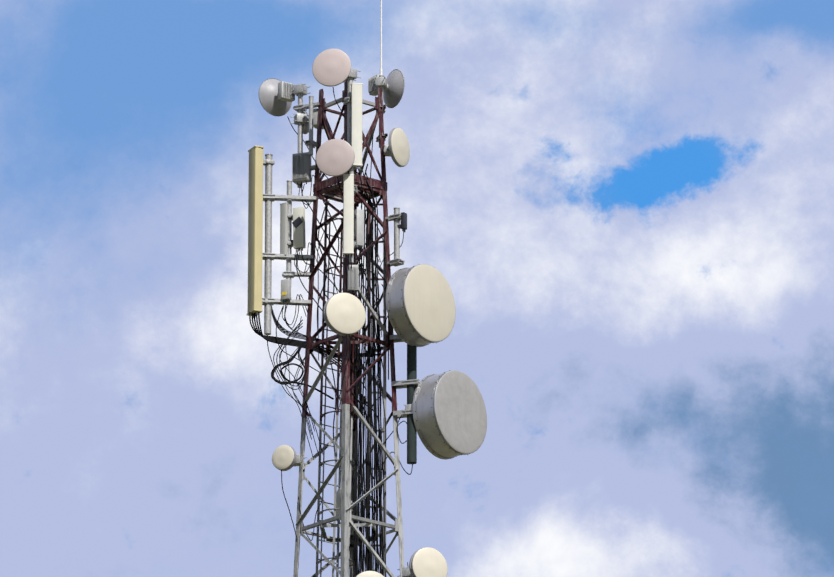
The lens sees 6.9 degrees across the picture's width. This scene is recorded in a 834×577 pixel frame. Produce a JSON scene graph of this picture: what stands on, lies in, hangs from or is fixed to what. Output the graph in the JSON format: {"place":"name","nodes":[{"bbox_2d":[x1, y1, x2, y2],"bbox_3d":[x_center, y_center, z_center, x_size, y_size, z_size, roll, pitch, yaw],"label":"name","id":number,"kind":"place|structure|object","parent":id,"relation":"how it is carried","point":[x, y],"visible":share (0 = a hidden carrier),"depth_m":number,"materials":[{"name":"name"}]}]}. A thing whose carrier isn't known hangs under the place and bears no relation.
{"place":"outdoors","nodes":[
{"label":"outdoors","id":0,"kind":"place"},
{"bbox_2d":[346,68,360,80],"bbox_3d":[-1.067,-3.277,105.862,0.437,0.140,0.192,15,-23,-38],"label":"dish mount","id":1,"kind":"object","parent":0,"point":[353,74],"visible":0.4,"depth_m":105.85,"materials":[{"name":"grey metal"}]},
{"bbox_2d":[404,403,412,411],"bbox_3d":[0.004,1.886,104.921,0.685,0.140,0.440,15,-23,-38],"label":"dish mount","id":2,"kind":"object","parent":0,"point":[408,406],"visible":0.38,"depth_m":104.69,"materials":[{"name":"grey metal"}]},
{"bbox_2d":[0,0,833,576],"label":"sky","id":3,"kind":"structure","parent":0,"point":[625,208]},
{"label":"ground","id":4,"kind":"structure","parent":0,"visible":0},
{"bbox_2d":[293,80,403,576],"bbox_3d":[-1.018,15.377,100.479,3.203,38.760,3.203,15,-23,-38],"label":"tower","id":5,"kind":"structure","parent":4,"relation":"on","point":[348,409],"depth_m":104.94,"materials":[{"name":"metal"}]},
{"bbox_2d":[272,445,296,470],"bbox_3d":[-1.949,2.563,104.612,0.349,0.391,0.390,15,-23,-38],"label":"dish","id":6,"kind":"object","parent":5,"relation":"attached to","point":[284,457],"visible":1,"depth_m":104.51,"materials":[{"name":"white plastic"}]},
{"bbox_2d":[262,154,315,334],"bbox_3d":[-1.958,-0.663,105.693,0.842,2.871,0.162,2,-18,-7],"label":"pipe","id":7,"kind":"object","parent":5,"relation":"attached to","point":[269,198],"visible":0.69,"depth_m":105.60,"materials":[{"name":"grey metal"}]},
{"bbox_2d":[246,145,274,317],"bbox_3d":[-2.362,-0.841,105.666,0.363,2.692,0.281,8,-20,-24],"label":"panel","id":8,"kind":"object","parent":7,"relation":"attached to","point":[257,161],"visible":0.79,"depth_m":105.55,"materials":[{"name":"beige plastic"}]},
{"bbox_2d":[282,180,311,279],"bbox_3d":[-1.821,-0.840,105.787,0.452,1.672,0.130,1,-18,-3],"label":"pipe","id":9,"kind":"object","parent":5,"relation":"attached to","point":[288,273],"visible":0.81,"depth_m":105.67,"materials":[{"name":"grey metal"}]},
{"bbox_2d":[281,279,290,302],"bbox_3d":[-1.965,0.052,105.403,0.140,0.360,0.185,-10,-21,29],"label":"remote radio unit","id":10,"kind":"object","parent":9,"relation":"attached to","point":[286,290],"visible":0.9,"depth_m":105.33,"materials":[{"name":"grey metal"}]},
{"bbox_2d":[280,202,292,259],"bbox_3d":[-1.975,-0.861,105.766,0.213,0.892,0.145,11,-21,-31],"label":"panel","id":11,"kind":"object","parent":9,"relation":"attached to","point":[285,243],"visible":0.75,"depth_m":105.71,"materials":[{"name":"grey plastic"}]},
{"bbox_2d":[288,207,305,250],"bbox_3d":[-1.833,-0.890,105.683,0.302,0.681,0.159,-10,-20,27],"label":"remote radio unit","id":12,"kind":"object","parent":9,"relation":"attached to","point":[297,218],"visible":1,"depth_m":105.61,"materials":[{"name":"grey metal"}]},
{"bbox_2d":[294,454,306,466],"bbox_3d":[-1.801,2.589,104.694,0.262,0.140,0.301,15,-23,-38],"label":"dish mount","id":13,"kind":"object","parent":5,"relation":"attached to","point":[298,460],"visible":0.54,"depth_m":104.61,"materials":[{"name":"grey metal"}]},
{"bbox_2d":[293,94,319,187],"bbox_3d":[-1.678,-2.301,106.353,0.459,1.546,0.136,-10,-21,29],"label":"pipe","id":14,"kind":"object","parent":5,"relation":"attached to","point":[300,107],"visible":0.38,"depth_m":106.44,"materials":[{"name":"grey metal"}]},
{"bbox_2d":[259,78,294,115],"bbox_3d":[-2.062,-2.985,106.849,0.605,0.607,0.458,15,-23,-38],"label":"dish","id":15,"kind":"object","parent":14,"relation":"attached to","point":[276,97],"visible":1,"depth_m":106.82,"materials":[{"name":"white plastic"}]},
{"bbox_2d":[290,113,308,124],"bbox_3d":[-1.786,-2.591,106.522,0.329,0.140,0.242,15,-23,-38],"label":"dish mount","id":16,"kind":"object","parent":14,"relation":"attached to","point":[300,118],"visible":0.79,"depth_m":106.45,"materials":[{"name":"grey metal"}]},
{"bbox_2d":[291,84,310,95],"bbox_3d":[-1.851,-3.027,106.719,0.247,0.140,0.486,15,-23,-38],"label":"dish mount","id":17,"kind":"object","parent":14,"relation":"attached to","point":[299,89],"visible":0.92,"depth_m":106.61,"materials":[{"name":"grey metal"}]},
{"bbox_2d":[292,152,310,184],"bbox_3d":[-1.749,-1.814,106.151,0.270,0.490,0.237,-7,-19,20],"label":"remote radio unit","id":18,"kind":"object","parent":14,"relation":"attached to","point":[301,168],"visible":0.94,"depth_m":106.06,"materials":[{"name":"grey metal"}]},
{"bbox_2d":[297,108,323,133],"bbox_3d":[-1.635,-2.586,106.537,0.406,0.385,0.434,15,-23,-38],"label":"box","id":19,"kind":"object","parent":5,"relation":"attached to","point":[306,125],"visible":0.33,"depth_m":106.46,"materials":[{"name":"grey metal"}]},
{"bbox_2d":[305,96,317,154],"bbox_3d":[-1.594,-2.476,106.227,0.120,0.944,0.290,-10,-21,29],"label":"pipe","id":20,"kind":"object","parent":5,"relation":"attached to","point":[311,144],"visible":0.96,"depth_m":106.14,"materials":[{"name":"grey metal"}]},
{"bbox_2d":[249,87,412,576],"bbox_3d":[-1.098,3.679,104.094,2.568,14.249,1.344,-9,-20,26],"label":"cables","id":21,"kind":"object","parent":5,"relation":"attached to","point":[360,507],"visible":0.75,"depth_m":104.98,"materials":[{"name":"black rubber"}]},
{"bbox_2d":[312,49,350,86],"bbox_3d":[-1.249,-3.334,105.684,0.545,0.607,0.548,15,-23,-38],"label":"dish","id":22,"kind":"object","parent":5,"relation":"attached to","point":[331,67],"visible":1,"depth_m":105.58,"materials":[{"name":"white plastic"}]},
{"bbox_2d":[316,139,354,175],"bbox_3d":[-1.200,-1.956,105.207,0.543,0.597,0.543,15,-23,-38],"label":"dish","id":23,"kind":"object","parent":5,"relation":"attached to","point":[335,157],"visible":1,"depth_m":105.11,"materials":[{"name":"white plastic"}]},
{"bbox_2d":[323,293,365,335],"bbox_3d":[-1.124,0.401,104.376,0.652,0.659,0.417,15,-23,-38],"label":"dish","id":24,"kind":"object","parent":5,"relation":"attached to","point":[344,314],"visible":1,"depth_m":104.25,"materials":[{"name":"beige plastic"}]},
{"bbox_2d":[336,488,353,515],"bbox_3d":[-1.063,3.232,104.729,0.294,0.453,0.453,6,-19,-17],"label":"equipment box","id":25,"kind":"object","parent":5,"relation":"attached to","point":[338,498],"visible":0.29,"depth_m":104.67,"materials":[{"name":"grey metal"}]},
{"bbox_2d":[343,78,356,168],"bbox_3d":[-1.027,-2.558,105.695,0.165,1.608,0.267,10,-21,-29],"label":"pole","id":26,"kind":"object","parent":5,"relation":"attached to","point":[349,82],"visible":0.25,"depth_m":105.68,"materials":[{"name":"grey metal"}]},
{"bbox_2d":[343,174,357,257],"bbox_3d":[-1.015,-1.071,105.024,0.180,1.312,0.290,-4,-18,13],"label":"panel","id":27,"kind":"object","parent":5,"relation":"attached to","point":[349,190],"visible":0.92,"depth_m":104.92,"materials":[{"name":"white plastic"}]},
{"bbox_2d":[347,265,357,293],"bbox_3d":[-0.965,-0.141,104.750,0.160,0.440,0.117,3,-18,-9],"label":"remote radio unit","id":28,"kind":"object","parent":5,"relation":"attached to","point":[352,281],"visible":0.98,"depth_m":104.71,"materials":[{"name":"grey metal"}]},
{"bbox_2d":[344,83,362,169],"bbox_3d":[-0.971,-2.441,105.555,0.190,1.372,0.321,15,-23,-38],"label":"panel","id":29,"kind":"object","parent":5,"relation":"attached to","point":[355,98],"visible":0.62,"depth_m":105.48,"materials":[{"name":"white plastic"}]},
{"bbox_2d":[349,169,357,262],"bbox_3d":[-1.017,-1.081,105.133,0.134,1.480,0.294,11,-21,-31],"label":"pole","id":30,"kind":"object","parent":5,"relation":"attached to","point":[351,171],"visible":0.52,"depth_m":104.92,"materials":[{"name":"grey metal"}]},
{"bbox_2d":[354,209,363,248],"bbox_3d":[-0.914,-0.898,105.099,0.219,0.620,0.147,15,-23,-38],"label":"remote radio unit","id":31,"kind":"object","parent":5,"relation":"attached to","point":[359,226],"visible":0.85,"depth_m":105.08,"materials":[{"name":"grey metal"}]},
{"bbox_2d":[356,571,383,576],"bbox_3d":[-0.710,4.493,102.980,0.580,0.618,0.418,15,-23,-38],"label":"dish","id":32,"kind":"object","parent":5,"relation":"attached to","point":[369,574],"visible":1,"depth_m":102.98,"materials":[{"name":"white plastic"}]},
{"bbox_2d":[376,75,387,147],"bbox_3d":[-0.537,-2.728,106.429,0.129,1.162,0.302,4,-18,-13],"label":"pipe","id":33,"kind":"object","parent":5,"relation":"attached to","point":[385,135],"visible":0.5,"depth_m":106.34,"materials":[{"name":"brown metal"}]},
{"bbox_2d":[375,76,386,87],"bbox_3d":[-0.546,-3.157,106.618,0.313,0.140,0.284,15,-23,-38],"label":"dish mount","id":34,"kind":"object","parent":33,"relation":"attached to","point":[380,81],"visible":0.9,"depth_m":106.55,"materials":[{"name":"grey metal"}]},
{"bbox_2d":[380,0,382,74],"bbox_3d":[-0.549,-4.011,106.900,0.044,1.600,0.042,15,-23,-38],"label":"whip","id":35,"kind":"object","parent":33,"relation":"attached to","point":[381,71],"visible":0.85,"depth_m":106.80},
{"bbox_2d":[368,69,404,107],"bbox_3d":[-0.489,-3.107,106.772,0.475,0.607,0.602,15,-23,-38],"label":"dish","id":36,"kind":"object","parent":33,"relation":"attached to","point":[393,91],"visible":0.77,"depth_m":106.72,"materials":[{"name":"grey metal"}]},
{"bbox_2d":[383,144,390,156],"bbox_3d":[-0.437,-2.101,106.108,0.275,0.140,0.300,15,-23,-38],"label":"dish mount","id":37,"kind":"object","parent":5,"relation":"attached to","point":[386,152],"visible":0.35,"depth_m":106.03,"materials":[{"name":"grey metal"}]},
{"bbox_2d":[385,207,404,266],"bbox_3d":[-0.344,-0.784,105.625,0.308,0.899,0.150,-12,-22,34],"label":"pipe","id":38,"kind":"object","parent":5,"relation":"attached to","point":[395,217],"visible":0.81,"depth_m":105.56,"materials":[{"name":"grey metal"}]},
{"bbox_2d":[397,212,406,231],"bbox_3d":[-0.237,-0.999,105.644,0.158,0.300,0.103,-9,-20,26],"label":"box","id":39,"kind":"object","parent":38,"relation":"attached to","point":[403,224],"visible":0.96,"depth_m":105.60,"materials":[{"name":"grey metal"}]},
{"bbox_2d":[386,128,409,166],"bbox_3d":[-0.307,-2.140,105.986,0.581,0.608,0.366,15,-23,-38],"label":"dish","id":40,"kind":"object","parent":5,"relation":"attached to","point":[398,148],"visible":0.98,"depth_m":105.87,"materials":[{"name":"white plastic"}]},
{"bbox_2d":[397,567,411,576],"bbox_3d":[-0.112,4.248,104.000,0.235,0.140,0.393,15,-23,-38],"label":"dish mount","id":41,"kind":"object","parent":5,"relation":"attached to","point":[406,572],"visible":0.4,"depth_m":103.96,"materials":[{"name":"grey metal"}]},
{"bbox_2d":[390,335,419,463],"bbox_3d":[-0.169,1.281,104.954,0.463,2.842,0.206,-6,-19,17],"label":"pipe","id":42,"kind":"object","parent":5,"relation":"attached to","point":[410,383],"visible":0.46,"depth_m":104.77,"materials":[{"name":"grey metal"}]},
{"bbox_2d":[386,264,455,346],"bbox_3d":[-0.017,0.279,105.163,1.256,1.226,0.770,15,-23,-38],"label":"dish","id":43,"kind":"object","parent":5,"relation":"attached to","point":[420,307],"visible":1,"depth_m":104.83,"materials":[{"name":"beige plastic"}]},
{"bbox_2d":[409,547,447,576],"bbox_3d":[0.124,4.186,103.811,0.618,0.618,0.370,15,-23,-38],"label":"dish","id":44,"kind":"object","parent":5,"relation":"attached to","point":[427,562],"visible":1,"depth_m":103.70,"materials":[{"name":"white plastic"}]},
{"bbox_2d":[412,370,486,459],"bbox_3d":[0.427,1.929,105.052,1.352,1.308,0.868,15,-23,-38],"label":"dish","id":45,"kind":"object","parent":5,"relation":"attached to","point":[449,414],"visible":1,"depth_m":104.70,"materials":[{"name":"grey plastic"}]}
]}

